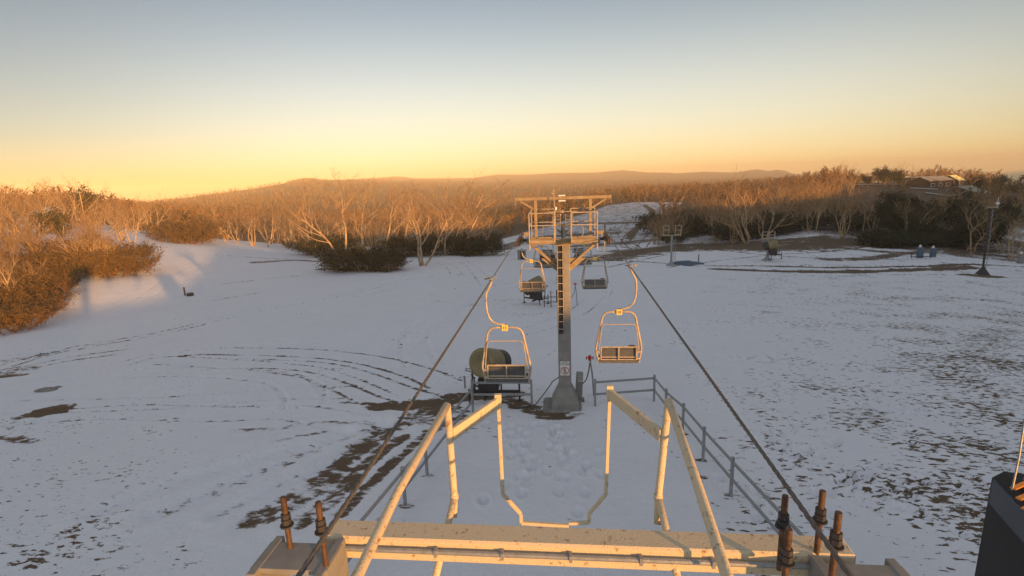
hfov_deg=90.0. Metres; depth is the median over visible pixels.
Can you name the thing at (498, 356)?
snow gun
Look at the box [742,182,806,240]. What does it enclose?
bare gum tree
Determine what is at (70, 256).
brown bush
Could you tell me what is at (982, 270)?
lamp pole
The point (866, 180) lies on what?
dark gum tree
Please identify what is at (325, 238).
bare gum tree
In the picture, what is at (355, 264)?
dark shrub
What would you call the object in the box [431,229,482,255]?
dark shrub
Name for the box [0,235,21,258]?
bare gum tree
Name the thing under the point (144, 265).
brown bush
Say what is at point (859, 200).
bare gum tree
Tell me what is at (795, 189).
bare gum tree
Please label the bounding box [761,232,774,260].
surface lift tower
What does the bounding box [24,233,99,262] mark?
brown bush
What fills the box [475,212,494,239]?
bare gum tree
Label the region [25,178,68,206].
bare gum tree
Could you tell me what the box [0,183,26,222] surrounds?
bare gum tree
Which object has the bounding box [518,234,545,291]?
lift chair
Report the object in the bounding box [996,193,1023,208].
ski lodge
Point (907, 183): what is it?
water tank
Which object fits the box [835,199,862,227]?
bare gum tree
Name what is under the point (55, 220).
dark gum tree
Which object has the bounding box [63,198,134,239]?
bare gum tree
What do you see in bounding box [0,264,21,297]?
bare gum tree
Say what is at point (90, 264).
brown bush
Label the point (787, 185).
bare gum tree
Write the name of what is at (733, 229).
bare gum tree
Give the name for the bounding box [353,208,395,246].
bare gum tree
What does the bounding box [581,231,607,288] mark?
lift chair
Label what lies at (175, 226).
brown bush
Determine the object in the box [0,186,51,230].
bare gum tree
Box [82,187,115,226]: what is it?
bare gum tree
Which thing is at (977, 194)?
bare gum tree
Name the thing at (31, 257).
brown bush
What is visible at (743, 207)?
bare gum tree
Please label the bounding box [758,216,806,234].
dark shrub
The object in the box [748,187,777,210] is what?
bare gum tree
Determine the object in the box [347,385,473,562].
safety railing
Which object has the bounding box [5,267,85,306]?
brown bush
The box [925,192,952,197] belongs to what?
terrace wall
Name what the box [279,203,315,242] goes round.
bare gum tree
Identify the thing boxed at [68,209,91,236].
bare gum tree
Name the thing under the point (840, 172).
bare gum tree
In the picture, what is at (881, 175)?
dark gum tree
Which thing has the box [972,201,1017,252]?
bare gum tree
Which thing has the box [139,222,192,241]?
brown bush
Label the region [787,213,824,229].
dark shrub
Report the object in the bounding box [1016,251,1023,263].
covered pump
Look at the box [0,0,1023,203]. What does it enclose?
sky
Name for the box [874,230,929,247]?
dark shrub
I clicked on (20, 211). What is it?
bare gum tree
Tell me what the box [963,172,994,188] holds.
dark gum tree
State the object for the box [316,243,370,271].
dark shrub
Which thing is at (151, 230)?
brown bush
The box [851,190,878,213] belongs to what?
bare gum tree
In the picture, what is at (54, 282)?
brown bush
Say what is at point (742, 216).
bare gum tree
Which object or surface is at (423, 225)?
bare gum tree
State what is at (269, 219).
bare gum tree
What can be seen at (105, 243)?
bare gum tree
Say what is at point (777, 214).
dark shrub
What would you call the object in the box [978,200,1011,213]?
dark gum tree
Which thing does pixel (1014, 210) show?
dark gum tree
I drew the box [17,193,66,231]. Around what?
bare gum tree
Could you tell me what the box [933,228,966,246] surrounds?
dark shrub
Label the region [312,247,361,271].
dark shrub
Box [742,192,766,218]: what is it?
bare gum tree
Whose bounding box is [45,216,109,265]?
bare gum tree
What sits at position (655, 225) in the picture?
dark shrub
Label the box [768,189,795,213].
bare gum tree
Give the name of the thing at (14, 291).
brown bush
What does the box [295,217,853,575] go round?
haul rope
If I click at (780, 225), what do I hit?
dark shrub
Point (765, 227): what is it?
dark shrub
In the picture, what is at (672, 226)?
bare gum tree
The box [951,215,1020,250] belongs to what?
dark gum tree
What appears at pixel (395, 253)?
dark shrub
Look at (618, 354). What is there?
lift chair
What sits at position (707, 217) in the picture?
bare gum tree
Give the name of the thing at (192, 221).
brown bush
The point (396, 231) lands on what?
bare gum tree
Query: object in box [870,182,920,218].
dark gum tree
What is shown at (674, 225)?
bare gum tree
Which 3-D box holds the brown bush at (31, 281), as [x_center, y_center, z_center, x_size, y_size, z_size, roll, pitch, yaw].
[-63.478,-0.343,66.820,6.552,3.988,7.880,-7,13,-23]
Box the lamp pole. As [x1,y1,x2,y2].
[975,198,999,274]
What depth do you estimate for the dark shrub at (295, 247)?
117.89 m
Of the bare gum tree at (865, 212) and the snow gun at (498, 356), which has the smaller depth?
the snow gun at (498, 356)
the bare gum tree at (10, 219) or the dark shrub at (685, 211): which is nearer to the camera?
the bare gum tree at (10, 219)
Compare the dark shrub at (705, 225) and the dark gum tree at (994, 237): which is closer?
the dark gum tree at (994, 237)
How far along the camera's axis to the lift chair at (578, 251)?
46.97 m
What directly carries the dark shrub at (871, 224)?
on the ground
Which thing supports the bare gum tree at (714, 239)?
on the ground
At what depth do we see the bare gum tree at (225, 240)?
145.47 m
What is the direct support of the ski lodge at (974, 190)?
on the ground
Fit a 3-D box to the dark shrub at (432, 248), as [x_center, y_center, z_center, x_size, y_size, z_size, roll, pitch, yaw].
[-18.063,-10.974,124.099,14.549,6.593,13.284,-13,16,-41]
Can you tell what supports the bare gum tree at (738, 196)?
on the ground
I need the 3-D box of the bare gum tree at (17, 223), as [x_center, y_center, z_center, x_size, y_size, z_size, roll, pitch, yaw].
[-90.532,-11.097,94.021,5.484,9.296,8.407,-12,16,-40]
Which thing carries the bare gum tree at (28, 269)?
on the ground
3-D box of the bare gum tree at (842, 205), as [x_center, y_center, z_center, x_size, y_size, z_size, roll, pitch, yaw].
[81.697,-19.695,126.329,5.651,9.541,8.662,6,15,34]
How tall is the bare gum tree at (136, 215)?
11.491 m
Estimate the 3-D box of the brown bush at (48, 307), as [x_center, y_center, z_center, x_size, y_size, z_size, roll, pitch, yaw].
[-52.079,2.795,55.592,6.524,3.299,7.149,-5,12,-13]
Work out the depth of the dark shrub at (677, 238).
133.18 m
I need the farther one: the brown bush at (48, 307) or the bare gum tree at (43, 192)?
the bare gum tree at (43, 192)
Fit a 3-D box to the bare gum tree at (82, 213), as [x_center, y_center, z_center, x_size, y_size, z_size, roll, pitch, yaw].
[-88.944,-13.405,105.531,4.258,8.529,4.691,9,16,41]
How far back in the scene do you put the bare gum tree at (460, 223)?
120.73 m
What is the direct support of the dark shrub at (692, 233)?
on the ground
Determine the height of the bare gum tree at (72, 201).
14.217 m
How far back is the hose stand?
45.71 m
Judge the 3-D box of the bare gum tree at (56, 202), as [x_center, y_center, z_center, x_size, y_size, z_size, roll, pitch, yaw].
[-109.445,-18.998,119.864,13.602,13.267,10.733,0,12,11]
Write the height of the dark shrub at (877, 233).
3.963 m
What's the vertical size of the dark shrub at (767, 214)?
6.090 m
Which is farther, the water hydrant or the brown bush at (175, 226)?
the brown bush at (175, 226)
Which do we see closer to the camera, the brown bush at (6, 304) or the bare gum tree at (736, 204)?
the brown bush at (6, 304)
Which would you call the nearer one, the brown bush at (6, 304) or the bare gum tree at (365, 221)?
the brown bush at (6, 304)
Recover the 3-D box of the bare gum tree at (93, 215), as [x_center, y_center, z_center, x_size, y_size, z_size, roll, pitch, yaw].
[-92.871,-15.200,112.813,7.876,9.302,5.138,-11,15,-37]
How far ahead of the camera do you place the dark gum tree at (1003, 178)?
236.47 m
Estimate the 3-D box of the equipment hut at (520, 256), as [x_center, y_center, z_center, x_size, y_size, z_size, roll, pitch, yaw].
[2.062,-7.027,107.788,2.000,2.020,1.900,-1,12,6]
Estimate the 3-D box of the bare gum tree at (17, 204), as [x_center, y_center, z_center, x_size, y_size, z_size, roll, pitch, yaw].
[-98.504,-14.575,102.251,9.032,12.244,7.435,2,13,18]
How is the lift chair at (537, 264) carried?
hanging from the haul rope
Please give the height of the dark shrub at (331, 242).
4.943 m
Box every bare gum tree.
[0,180,30,222]
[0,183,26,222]
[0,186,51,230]
[0,187,44,243]
[0,196,23,251]
[0,197,17,245]
[0,197,54,255]
[0,203,30,230]
[0,204,30,230]
[0,209,36,248]
[0,229,23,262]
[0,230,26,255]
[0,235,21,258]
[0,247,30,304]
[0,250,45,279]
[0,252,17,280]
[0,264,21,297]
[1,204,34,250]
[2,250,43,287]
[5,222,48,256]
[8,226,41,250]
[15,214,53,252]
[16,181,87,233]
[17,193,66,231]
[18,177,60,208]
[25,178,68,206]
[33,229,59,252]
[36,174,109,225]
[39,211,101,255]
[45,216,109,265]
[51,220,97,259]
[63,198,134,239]
[64,212,104,245]
[68,204,91,235]
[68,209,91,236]
[70,200,108,230]
[77,220,114,274]
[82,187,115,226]
[82,228,121,273]
[89,195,113,228]
[92,210,128,243]
[97,191,128,239]
[102,195,134,234]
[102,206,151,243]
[108,196,154,233]
[125,200,151,230]
[135,202,147,231]
[139,187,174,227]
[205,207,231,241]
[210,208,240,242]
[227,207,253,239]
[235,197,276,245]
[238,197,283,243]
[239,199,295,242]
[256,209,283,243]
[265,198,299,246]
[267,206,283,246]
[271,211,297,236]
[273,224,295,248]
[274,166,374,251]
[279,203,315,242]
[288,187,349,251]
[291,220,302,241]
[301,208,324,239]
[312,200,341,237]
[317,221,342,238]
[322,211,352,234]
[328,176,388,247]
[347,212,369,245]
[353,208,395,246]
[357,216,374,245]
[367,222,391,245]
[379,221,404,237]
[382,188,418,252]
[383,182,433,241]
[388,179,475,265]
[398,189,431,254]
[399,205,423,238]
[416,215,440,237]
[420,175,488,255]
[434,221,454,235]
[438,171,514,253]
[442,205,476,234]
[464,196,507,253]
[464,208,492,235]
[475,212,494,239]
[643,210,678,243]
[648,217,682,244]
[658,209,691,243]
[662,211,686,243]
[665,206,693,229]
[681,204,705,222]
[684,192,710,224]
[696,196,732,234]
[699,195,727,223]
[700,200,740,241]
[701,163,776,243]
[711,194,730,217]
[725,208,747,243]
[727,193,753,219]
[728,183,746,208]
[728,188,755,227]
[736,199,763,224]
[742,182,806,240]
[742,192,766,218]
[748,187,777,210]
[757,178,789,205]
[759,182,805,215]
[763,179,787,209]
[764,193,787,208]
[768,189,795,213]
[776,175,798,192]
[780,175,815,210]
[780,187,833,230]
[782,178,828,203]
[785,181,822,216]
[785,182,824,228]
[786,188,810,219]
[794,170,821,197]
[794,187,840,231]
[795,183,829,218]
[806,178,824,222]
[808,177,841,210]
[818,175,844,210]
[819,180,851,217]
[823,161,856,190]
[826,181,864,236]
[830,191,857,213]
[832,175,849,197]
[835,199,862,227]
[839,170,861,189]
[841,171,863,196]
[849,184,875,206]
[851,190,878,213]
[853,184,884,232]
[856,190,883,225]
[857,196,879,231]
[894,190,945,229]
[898,162,918,186]
[904,195,952,225]
[929,187,964,221]
[931,191,974,230]
[938,169,1009,227]
[945,205,1000,249]
[952,197,1006,254]
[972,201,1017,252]
[980,184,1013,206]
[983,189,1010,208]
[1000,193,1023,229]
[1001,210,1023,259]
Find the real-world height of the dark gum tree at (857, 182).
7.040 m
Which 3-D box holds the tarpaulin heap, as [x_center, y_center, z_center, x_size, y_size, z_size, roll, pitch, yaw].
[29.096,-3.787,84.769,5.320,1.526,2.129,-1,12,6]
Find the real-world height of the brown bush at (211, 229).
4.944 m
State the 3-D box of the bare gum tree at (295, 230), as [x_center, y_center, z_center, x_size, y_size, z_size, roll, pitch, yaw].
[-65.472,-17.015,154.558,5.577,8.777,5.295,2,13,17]
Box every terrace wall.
[849,184,898,185]
[910,188,937,190]
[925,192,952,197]
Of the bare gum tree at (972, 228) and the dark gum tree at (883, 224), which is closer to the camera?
the bare gum tree at (972, 228)
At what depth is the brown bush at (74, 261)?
73.06 m
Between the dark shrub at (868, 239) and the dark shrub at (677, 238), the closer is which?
the dark shrub at (868, 239)
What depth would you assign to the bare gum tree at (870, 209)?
115.87 m
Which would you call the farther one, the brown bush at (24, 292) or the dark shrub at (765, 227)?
the dark shrub at (765, 227)
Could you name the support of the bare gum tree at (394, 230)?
on the ground
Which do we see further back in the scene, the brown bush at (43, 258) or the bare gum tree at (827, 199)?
the bare gum tree at (827, 199)
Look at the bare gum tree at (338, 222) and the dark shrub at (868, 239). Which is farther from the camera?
the bare gum tree at (338, 222)
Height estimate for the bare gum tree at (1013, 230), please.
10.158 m
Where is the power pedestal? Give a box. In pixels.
[575,371,583,401]
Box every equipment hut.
[517,249,526,259]
[539,253,555,267]
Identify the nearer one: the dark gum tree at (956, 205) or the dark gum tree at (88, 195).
the dark gum tree at (956, 205)
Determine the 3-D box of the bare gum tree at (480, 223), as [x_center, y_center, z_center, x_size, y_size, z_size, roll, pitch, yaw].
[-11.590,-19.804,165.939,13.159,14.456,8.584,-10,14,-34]
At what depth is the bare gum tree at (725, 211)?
139.74 m
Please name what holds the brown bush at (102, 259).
on the ground
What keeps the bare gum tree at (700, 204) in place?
on the ground
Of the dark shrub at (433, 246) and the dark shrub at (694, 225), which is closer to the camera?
the dark shrub at (433, 246)
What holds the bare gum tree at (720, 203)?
on the ground
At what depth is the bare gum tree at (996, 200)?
132.05 m
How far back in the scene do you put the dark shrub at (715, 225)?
135.85 m
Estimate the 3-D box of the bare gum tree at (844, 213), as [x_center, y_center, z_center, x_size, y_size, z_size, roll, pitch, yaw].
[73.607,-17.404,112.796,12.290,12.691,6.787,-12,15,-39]
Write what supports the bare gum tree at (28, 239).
on the ground
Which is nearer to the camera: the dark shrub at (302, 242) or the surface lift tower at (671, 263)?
the surface lift tower at (671, 263)
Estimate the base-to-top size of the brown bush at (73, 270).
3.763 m
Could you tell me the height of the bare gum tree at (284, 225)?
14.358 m
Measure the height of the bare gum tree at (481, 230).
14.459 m
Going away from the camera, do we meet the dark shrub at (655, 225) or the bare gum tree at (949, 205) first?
the bare gum tree at (949, 205)
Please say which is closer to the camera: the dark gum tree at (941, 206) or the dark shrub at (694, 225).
the dark gum tree at (941, 206)
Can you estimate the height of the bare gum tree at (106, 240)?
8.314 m
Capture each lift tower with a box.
[515,189,610,412]
[548,210,576,279]
[662,225,681,265]
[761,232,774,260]
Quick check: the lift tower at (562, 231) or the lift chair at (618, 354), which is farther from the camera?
the lift tower at (562, 231)
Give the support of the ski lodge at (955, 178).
on the ground
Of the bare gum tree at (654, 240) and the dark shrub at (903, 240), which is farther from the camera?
the bare gum tree at (654, 240)
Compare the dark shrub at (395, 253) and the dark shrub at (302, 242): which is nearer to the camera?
the dark shrub at (395, 253)
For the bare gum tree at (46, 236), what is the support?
on the ground
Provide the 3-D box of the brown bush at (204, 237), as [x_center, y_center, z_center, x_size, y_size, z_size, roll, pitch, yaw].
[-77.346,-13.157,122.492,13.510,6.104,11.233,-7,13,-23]
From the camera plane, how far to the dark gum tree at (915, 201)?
111.66 m
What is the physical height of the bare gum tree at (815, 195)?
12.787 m
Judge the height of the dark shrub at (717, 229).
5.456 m
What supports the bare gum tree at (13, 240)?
on the ground
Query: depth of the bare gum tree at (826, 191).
140.30 m
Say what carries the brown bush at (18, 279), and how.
on the ground
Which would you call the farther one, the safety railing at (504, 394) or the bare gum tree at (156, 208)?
the bare gum tree at (156, 208)
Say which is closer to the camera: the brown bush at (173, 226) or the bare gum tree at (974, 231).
the bare gum tree at (974, 231)
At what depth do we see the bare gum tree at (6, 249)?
77.72 m
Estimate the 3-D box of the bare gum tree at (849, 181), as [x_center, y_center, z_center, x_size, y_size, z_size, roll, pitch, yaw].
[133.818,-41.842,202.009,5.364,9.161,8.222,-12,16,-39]
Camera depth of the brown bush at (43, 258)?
75.95 m
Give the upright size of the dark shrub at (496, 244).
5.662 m
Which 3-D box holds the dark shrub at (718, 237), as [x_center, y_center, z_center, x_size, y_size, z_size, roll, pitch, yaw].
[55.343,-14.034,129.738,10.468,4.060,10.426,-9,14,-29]
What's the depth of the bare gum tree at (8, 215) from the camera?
89.39 m
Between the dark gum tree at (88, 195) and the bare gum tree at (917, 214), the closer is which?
the bare gum tree at (917, 214)
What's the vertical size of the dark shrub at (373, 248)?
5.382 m
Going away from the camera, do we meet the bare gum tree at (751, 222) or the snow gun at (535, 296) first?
the snow gun at (535, 296)
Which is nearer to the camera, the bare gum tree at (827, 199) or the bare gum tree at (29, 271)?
the bare gum tree at (29, 271)
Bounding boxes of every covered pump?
[911,245,931,257]
[929,246,936,256]
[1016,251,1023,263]
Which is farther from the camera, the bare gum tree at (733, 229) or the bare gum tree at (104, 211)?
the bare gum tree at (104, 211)
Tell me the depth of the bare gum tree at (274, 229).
169.18 m
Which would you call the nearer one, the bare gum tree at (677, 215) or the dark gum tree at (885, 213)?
the dark gum tree at (885, 213)
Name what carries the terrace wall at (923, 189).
on the ground
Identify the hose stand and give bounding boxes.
[544,290,556,306]
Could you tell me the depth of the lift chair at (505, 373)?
12.35 m
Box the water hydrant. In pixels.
[583,355,593,395]
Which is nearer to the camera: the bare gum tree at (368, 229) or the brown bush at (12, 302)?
the brown bush at (12, 302)
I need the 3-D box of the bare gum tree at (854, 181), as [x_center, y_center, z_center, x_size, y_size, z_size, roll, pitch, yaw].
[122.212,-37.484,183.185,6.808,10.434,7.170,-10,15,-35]
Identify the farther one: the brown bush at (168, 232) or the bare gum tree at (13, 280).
the brown bush at (168, 232)
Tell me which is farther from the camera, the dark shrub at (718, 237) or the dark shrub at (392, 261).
the dark shrub at (718, 237)
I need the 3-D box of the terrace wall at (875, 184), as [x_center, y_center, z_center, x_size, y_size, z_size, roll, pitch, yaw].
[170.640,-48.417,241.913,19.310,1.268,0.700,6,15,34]
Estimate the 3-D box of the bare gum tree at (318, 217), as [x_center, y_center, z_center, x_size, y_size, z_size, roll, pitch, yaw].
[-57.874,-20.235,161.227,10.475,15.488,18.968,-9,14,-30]
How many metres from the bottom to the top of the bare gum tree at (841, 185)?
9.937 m
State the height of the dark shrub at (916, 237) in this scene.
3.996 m
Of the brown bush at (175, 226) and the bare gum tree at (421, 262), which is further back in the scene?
the brown bush at (175, 226)
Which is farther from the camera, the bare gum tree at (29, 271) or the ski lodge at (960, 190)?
the ski lodge at (960, 190)
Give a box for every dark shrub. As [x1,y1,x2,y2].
[285,239,325,254]
[293,231,360,255]
[310,237,359,253]
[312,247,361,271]
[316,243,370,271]
[327,240,387,271]
[340,241,398,270]
[356,247,409,271]
[373,249,412,271]
[378,234,428,256]
[379,236,435,256]
[399,237,443,254]
[422,229,472,254]
[422,232,460,255]
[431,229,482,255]
[446,230,505,255]
[448,240,490,255]
[461,233,515,256]
[630,211,679,233]
[633,215,668,231]
[646,218,672,231]
[650,230,688,243]
[662,212,721,233]
[671,203,733,229]
[671,215,715,231]
[679,227,699,236]
[689,211,743,232]
[703,227,736,239]
[706,219,738,238]
[706,220,768,240]
[735,221,778,238]
[744,209,783,220]
[744,217,795,234]
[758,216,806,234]
[762,207,817,229]
[762,216,806,233]
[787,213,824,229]
[803,210,829,218]
[813,209,869,229]
[822,205,873,222]
[822,216,870,231]
[828,202,869,212]
[828,204,882,231]
[844,227,908,247]
[856,232,886,246]
[872,229,924,248]
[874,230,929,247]
[882,229,927,247]
[892,228,936,245]
[921,232,956,245]
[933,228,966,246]
[943,228,991,244]
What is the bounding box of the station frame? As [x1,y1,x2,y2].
[246,385,909,575]
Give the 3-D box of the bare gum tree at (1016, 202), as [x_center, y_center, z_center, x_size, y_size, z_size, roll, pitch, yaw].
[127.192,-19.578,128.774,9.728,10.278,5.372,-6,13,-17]
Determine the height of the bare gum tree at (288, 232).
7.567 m
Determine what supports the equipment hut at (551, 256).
on the ground
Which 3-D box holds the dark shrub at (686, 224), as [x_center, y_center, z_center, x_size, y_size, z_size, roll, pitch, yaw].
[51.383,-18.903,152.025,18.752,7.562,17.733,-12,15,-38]
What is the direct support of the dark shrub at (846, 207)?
on the ground
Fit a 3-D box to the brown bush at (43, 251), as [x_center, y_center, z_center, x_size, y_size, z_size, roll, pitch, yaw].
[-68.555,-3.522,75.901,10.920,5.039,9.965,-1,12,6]
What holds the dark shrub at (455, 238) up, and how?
on the ground
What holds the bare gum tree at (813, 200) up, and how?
on the ground
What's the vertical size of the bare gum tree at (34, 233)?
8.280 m
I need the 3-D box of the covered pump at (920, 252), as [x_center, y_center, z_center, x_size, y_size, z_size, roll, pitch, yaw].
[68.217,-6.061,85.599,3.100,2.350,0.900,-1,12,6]
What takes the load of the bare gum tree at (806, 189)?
on the ground
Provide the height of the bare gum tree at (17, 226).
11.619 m
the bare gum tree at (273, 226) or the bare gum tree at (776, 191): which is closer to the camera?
the bare gum tree at (273, 226)
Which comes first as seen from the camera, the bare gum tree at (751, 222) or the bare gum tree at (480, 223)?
the bare gum tree at (751, 222)
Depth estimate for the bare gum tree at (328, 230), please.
159.44 m
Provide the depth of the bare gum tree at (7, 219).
99.53 m
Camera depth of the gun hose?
21.05 m
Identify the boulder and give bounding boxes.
[34,387,57,392]
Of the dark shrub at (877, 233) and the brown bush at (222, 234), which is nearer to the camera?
the dark shrub at (877, 233)
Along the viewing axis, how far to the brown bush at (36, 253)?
75.30 m
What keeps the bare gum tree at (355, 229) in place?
on the ground
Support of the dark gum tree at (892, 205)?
on the ground
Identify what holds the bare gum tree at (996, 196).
on the ground
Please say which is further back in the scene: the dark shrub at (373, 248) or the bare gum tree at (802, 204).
the bare gum tree at (802, 204)
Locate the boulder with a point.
(46, 389)
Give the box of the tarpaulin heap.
[673,260,703,265]
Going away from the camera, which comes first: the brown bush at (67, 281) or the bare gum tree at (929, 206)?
the brown bush at (67, 281)
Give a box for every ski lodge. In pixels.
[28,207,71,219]
[910,176,953,188]
[947,175,964,187]
[947,185,979,193]
[959,189,989,198]
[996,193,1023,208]
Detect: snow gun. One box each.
[465,348,522,402]
[522,276,549,305]
[762,239,782,258]
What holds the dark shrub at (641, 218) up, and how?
on the ground
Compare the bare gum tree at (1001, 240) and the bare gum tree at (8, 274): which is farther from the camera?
the bare gum tree at (1001, 240)
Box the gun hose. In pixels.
[491,377,558,408]
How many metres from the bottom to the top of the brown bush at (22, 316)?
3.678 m
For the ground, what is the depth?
23.97 m
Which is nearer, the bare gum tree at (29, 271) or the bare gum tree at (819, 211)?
the bare gum tree at (29, 271)
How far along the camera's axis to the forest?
350.49 m
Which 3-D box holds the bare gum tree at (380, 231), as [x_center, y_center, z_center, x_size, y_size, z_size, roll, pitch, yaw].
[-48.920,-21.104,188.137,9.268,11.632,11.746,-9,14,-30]
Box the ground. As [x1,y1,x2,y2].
[0,169,1023,575]
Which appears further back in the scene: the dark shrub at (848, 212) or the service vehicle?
the dark shrub at (848, 212)
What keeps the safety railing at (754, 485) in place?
on the ground
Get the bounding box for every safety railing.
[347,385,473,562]
[470,379,532,406]
[594,375,804,535]
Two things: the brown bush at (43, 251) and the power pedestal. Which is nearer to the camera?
the power pedestal
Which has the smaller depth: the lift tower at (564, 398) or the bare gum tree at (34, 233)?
the lift tower at (564, 398)
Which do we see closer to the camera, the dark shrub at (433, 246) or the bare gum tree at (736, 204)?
the dark shrub at (433, 246)
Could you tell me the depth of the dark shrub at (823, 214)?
136.50 m
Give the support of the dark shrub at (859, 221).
on the ground
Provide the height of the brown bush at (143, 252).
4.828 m
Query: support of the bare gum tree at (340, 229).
on the ground
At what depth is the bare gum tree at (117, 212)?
115.24 m
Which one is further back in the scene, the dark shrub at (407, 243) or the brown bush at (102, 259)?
the dark shrub at (407, 243)
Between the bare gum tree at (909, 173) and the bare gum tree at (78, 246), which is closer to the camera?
the bare gum tree at (78, 246)
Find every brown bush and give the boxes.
[0,244,69,272]
[0,255,46,283]
[0,260,82,288]
[0,270,33,291]
[0,273,72,304]
[0,279,73,307]
[0,281,44,303]
[0,293,26,311]
[0,296,34,313]
[0,301,35,334]
[0,302,53,332]
[1,245,90,272]
[1,294,69,328]
[2,274,59,293]
[2,290,74,316]
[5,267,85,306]
[16,266,87,294]
[18,238,87,258]
[23,255,99,283]
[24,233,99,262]
[32,252,85,272]
[39,233,103,253]
[63,237,132,261]
[68,247,146,278]
[69,241,136,279]
[69,244,116,277]
[88,245,160,276]
[90,241,140,255]
[97,242,166,274]
[105,241,150,271]
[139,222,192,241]
[143,221,202,242]
[152,218,201,237]
[155,220,219,243]
[158,225,196,243]
[162,216,225,240]
[171,225,219,243]
[182,219,227,242]
[188,219,224,238]
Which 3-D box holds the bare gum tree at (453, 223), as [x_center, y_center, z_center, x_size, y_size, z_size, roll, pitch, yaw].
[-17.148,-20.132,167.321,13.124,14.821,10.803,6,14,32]
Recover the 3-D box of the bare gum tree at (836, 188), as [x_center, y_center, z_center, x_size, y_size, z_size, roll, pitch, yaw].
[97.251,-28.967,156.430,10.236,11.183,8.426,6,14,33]
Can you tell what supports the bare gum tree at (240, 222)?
on the ground
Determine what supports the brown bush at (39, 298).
on the ground
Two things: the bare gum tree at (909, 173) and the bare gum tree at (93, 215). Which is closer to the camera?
the bare gum tree at (93, 215)
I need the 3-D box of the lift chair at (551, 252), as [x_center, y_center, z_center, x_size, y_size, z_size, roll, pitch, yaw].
[3.152,-4.288,45.684,1.218,2.651,0.643,-1,12,6]
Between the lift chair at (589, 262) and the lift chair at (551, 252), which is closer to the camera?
the lift chair at (589, 262)
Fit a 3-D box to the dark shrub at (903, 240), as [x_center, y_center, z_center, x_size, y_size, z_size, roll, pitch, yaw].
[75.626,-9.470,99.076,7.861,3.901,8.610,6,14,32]
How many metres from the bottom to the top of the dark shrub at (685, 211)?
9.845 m
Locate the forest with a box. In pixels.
[0,163,1023,244]
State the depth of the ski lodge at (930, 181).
226.43 m
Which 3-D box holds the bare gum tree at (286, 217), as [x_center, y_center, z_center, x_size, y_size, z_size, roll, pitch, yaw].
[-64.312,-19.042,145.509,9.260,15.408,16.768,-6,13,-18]
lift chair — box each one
[482,276,531,382]
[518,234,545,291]
[533,228,550,267]
[541,227,553,254]
[572,225,584,252]
[575,226,592,264]
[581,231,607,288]
[595,264,641,362]
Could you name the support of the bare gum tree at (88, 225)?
on the ground
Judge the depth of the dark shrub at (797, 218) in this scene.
123.62 m
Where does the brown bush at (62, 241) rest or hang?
on the ground
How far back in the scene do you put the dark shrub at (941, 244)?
100.44 m
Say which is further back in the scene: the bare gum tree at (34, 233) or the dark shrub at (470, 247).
the dark shrub at (470, 247)
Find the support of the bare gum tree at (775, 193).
on the ground
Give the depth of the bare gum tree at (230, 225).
142.88 m
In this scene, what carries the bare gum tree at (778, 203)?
on the ground
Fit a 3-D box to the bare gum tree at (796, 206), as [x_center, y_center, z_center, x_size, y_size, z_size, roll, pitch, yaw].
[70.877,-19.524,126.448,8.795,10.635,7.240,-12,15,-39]
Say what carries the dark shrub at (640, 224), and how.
on the ground
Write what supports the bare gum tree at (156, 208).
on the ground
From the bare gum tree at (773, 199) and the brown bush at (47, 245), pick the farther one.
the bare gum tree at (773, 199)
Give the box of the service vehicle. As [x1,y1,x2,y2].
[974,420,1023,575]
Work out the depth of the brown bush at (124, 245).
81.41 m
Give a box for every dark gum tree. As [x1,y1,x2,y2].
[24,205,82,240]
[64,182,107,225]
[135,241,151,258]
[847,173,859,186]
[858,174,873,184]
[870,165,893,185]
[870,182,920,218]
[871,199,929,234]
[875,219,908,232]
[886,201,911,219]
[887,167,905,185]
[892,194,931,209]
[903,199,948,233]
[918,202,944,229]
[929,196,954,228]
[941,187,1000,229]
[947,207,1017,250]
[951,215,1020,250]
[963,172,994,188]
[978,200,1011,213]
[986,174,1008,190]
[986,204,1023,221]
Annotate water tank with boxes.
[898,176,926,185]
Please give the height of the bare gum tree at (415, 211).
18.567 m
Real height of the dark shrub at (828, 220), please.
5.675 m
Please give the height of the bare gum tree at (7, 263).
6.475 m
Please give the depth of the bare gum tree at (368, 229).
189.75 m
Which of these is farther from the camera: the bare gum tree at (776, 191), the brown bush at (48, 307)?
the bare gum tree at (776, 191)
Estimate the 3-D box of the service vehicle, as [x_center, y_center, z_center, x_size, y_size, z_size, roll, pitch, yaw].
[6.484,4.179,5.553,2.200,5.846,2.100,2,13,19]
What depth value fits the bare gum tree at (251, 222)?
135.97 m
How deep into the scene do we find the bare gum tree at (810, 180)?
198.61 m
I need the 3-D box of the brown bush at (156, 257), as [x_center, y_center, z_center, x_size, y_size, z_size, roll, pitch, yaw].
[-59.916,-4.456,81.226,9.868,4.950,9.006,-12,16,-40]
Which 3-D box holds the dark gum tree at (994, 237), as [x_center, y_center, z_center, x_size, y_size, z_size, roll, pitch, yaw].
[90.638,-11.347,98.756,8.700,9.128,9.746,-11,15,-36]
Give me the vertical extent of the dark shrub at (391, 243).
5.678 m
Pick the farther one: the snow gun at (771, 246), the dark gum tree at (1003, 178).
the dark gum tree at (1003, 178)
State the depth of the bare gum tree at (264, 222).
152.07 m
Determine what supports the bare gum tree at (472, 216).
on the ground
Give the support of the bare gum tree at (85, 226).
on the ground
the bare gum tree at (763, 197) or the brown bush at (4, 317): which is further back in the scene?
the bare gum tree at (763, 197)
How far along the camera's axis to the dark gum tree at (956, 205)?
105.66 m

